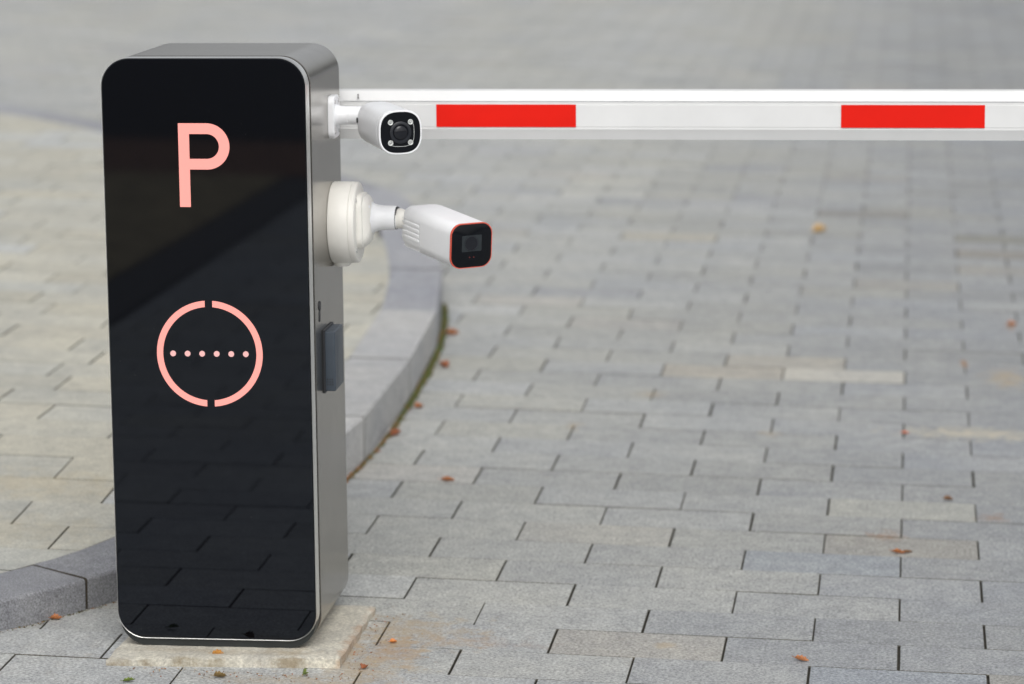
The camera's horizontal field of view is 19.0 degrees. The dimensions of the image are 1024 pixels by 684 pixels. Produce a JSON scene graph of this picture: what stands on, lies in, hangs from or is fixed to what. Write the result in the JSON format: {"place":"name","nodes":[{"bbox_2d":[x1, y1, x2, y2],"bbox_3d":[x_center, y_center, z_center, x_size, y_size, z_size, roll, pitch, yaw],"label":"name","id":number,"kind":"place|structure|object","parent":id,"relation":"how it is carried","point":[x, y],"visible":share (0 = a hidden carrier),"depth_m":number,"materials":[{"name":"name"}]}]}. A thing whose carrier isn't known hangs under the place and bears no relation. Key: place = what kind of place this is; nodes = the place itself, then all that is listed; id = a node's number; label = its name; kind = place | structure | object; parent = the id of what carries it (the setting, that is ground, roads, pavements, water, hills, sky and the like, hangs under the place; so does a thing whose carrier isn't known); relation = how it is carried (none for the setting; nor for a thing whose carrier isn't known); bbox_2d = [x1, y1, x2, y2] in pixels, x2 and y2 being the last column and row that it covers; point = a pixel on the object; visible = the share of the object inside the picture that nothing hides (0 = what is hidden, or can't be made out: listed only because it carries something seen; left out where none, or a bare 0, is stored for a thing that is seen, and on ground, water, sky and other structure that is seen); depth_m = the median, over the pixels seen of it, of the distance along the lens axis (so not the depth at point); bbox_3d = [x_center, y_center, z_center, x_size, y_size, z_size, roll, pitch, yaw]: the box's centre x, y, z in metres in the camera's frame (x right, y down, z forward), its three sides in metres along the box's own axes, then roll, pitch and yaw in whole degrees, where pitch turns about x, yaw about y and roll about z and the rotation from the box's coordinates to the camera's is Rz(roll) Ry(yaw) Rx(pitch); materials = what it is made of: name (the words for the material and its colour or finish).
{"place":"outdoors","nodes":[
{"label":"outdoors","id":0,"kind":"place"},
{"bbox_2d":[0,113,389,572],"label":"island paving","id":1,"kind":"structure","parent":0,"point":[56,467],"depth_m":7.53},
{"bbox_2d":[0,0,1023,683],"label":"road paving","id":2,"kind":"structure","parent":0,"point":[868,610],"depth_m":7.67,"materials":[{"name":"stone"}]},
{"bbox_2d":[48,613,61,618],"bbox_3d":[-0.813,0.488,5.428,0.023,0.009,0.014,7,13,28],"label":"fallen leaf","id":3,"kind":"object","parent":2,"relation":"on","point":[55,616],"visible":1,"depth_m":5.43,"materials":[{"name":"orange plant"}]},
{"bbox_2d":[120,677,133,680],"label":"fallen leaf","id":4,"kind":"object","parent":2,"relation":"on","point":[128,679],"visible":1,"depth_m":5.07,"materials":[{"name":"green plant"}]},
{"bbox_2d":[213,671,226,676],"bbox_3d":[-0.490,0.554,5.104,0.024,0.011,0.018,4,12,15],"label":"fallen leaf","id":5,"kind":"object","parent":2,"relation":"on","point":[218,674],"visible":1,"depth_m":5.10,"materials":[{"name":"brown plant"}]},
{"bbox_2d":[0,303,450,633],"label":"moss","id":6,"kind":"object","parent":2,"relation":"on","point":[431,366],"visible":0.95,"depth_m":7.36,"materials":[{"name":"green plant"}]},
{"bbox_2d":[106,605,375,667],"bbox_3d":[-0.466,0.517,5.336,0.397,0.039,0.395,2,11,7],"label":"mortar pad","id":7,"kind":"object","parent":2,"relation":"on","point":[332,641],"visible":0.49,"depth_m":5.20,"materials":[{"name":"beige concrete"}]},
{"bbox_2d":[212,649,223,653],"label":"fallen leaf","id":8,"kind":"object","parent":7,"relation":"on","point":[216,651],"visible":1,"depth_m":5.20,"materials":[{"name":"orange plant"}]},
{"bbox_2d":[101,43,1023,647],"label":"parking barrier","id":9,"kind":"object","parent":7,"relation":"on","point":[221,163],"visible":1,"depth_m":5.17,"materials":[{"name":"metal"}]},
{"bbox_2d":[328,94,421,154],"bbox_3d":[-0.234,-0.373,5.207,0.098,0.076,0.270,-5,13,-27],"label":"security camera","id":10,"kind":"object","parent":9,"relation":"attached to","point":[389,128],"visible":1,"depth_m":5.10,"materials":[{"name":"white plastic"}]},
{"bbox_2d":[327,181,491,268],"bbox_3d":[-0.176,-0.196,5.276,0.337,0.148,0.164,6,13,27],"label":"security camera","id":11,"kind":"object","parent":9,"relation":"attached to","point":[357,217],"visible":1,"depth_m":5.26,"materials":[{"name":"white plastic"}]},
{"bbox_2d":[134,613,428,681],"bbox_3d":[-0.315,0.544,5.196,0.595,0.002,0.337,-8,14,-37],"label":"grit","id":12,"kind":"object","parent":2,"relation":"on","point":[307,675],"visible":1,"depth_m":5.14,"materials":[{"name":"brown gravel"}]},
{"bbox_2d":[391,428,400,434],"bbox_3d":[-0.263,0.203,6.884,0.019,0.015,0.043,16,22,31],"label":"fallen leaf","id":13,"kind":"object","parent":2,"relation":"on","point":[394,431],"visible":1,"depth_m":6.89,"materials":[{"name":"brown plant"}]},
{"bbox_2d":[414,402,422,406],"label":"fallen leaf","id":14,"kind":"object","parent":2,"relation":"on","point":[418,404],"visible":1,"depth_m":7.17,"materials":[{"name":"brown plant"}]},
{"bbox_2d":[439,360,448,366],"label":"fallen leaf","id":15,"kind":"object","parent":2,"relation":"on","point":[444,363],"visible":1,"depth_m":7.64,"materials":[{"name":"brown plant"}]},
{"bbox_2d":[438,476,454,480],"bbox_3d":[-0.139,0.289,6.468,0.037,0.009,0.016,4,11,1],"label":"fallen leaf","id":16,"kind":"object","parent":2,"relation":"on","point":[447,478],"visible":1,"depth_m":6.47,"materials":[{"name":"brown plant"}]},
{"bbox_2d":[443,328,458,333],"bbox_3d":[-0.161,-0.029,8.054,0.032,0.018,0.030,11,15,42],"label":"fallen leaf","id":17,"kind":"object","parent":2,"relation":"on","point":[452,331],"visible":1,"depth_m":8.05,"materials":[{"name":"brown plant"}]},
{"bbox_2d":[792,655,808,660],"bbox_3d":[0.493,0.540,5.227,0.032,0.009,0.012,13,7,22],"label":"fallen leaf","id":18,"kind":"object","parent":2,"relation":"on","point":[801,657],"visible":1,"depth_m":5.22,"materials":[{"name":"orange plant"}]},
{"bbox_2d":[813,223,826,231],"bbox_3d":[0.982,-0.367,9.796,0.045,0.028,0.038,6,13,27],"label":"fallen leaf","id":19,"kind":"object","parent":2,"relation":"on","point":[818,227],"visible":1,"depth_m":9.79,"materials":[{"name":"yellow plant"}]},
{"bbox_2d":[890,548,904,552],"bbox_3d":[0.747,0.405,5.927,0.032,0.008,0.010,7,6,18],"label":"fallen leaf","id":20,"kind":"object","parent":2,"relation":"on","point":[896,550],"visible":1,"depth_m":5.92,"materials":[{"name":"orange plant"}]},
{"bbox_2d":[941,495,952,499],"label":"fallen leaf","id":21,"kind":"object","parent":2,"relation":"on","point":[947,497],"visible":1,"depth_m":6.34,"materials":[{"name":"brown plant"}]},
{"bbox_2d":[1006,320,1016,324],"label":"fallen leaf","id":22,"kind":"object","parent":2,"relation":"on","point":[1011,323],"visible":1,"depth_m":8.26,"materials":[{"name":"brown plant"}]},
{"label":"ground","id":23,"kind":"structure","parent":0,"visible":0},
{"bbox_2d":[0,105,441,630],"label":"kerb","id":24,"kind":"structure","parent":23,"relation":"on","point":[387,362],"depth_m":7.05,"materials":[{"name":"concrete"}]},
{"bbox_2d":[101,0,1023,683],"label":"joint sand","id":25,"kind":"structure","parent":23,"relation":"on","point":[773,422],"depth_m":7.01,"materials":[{"name":"grey sand"}]}
]}

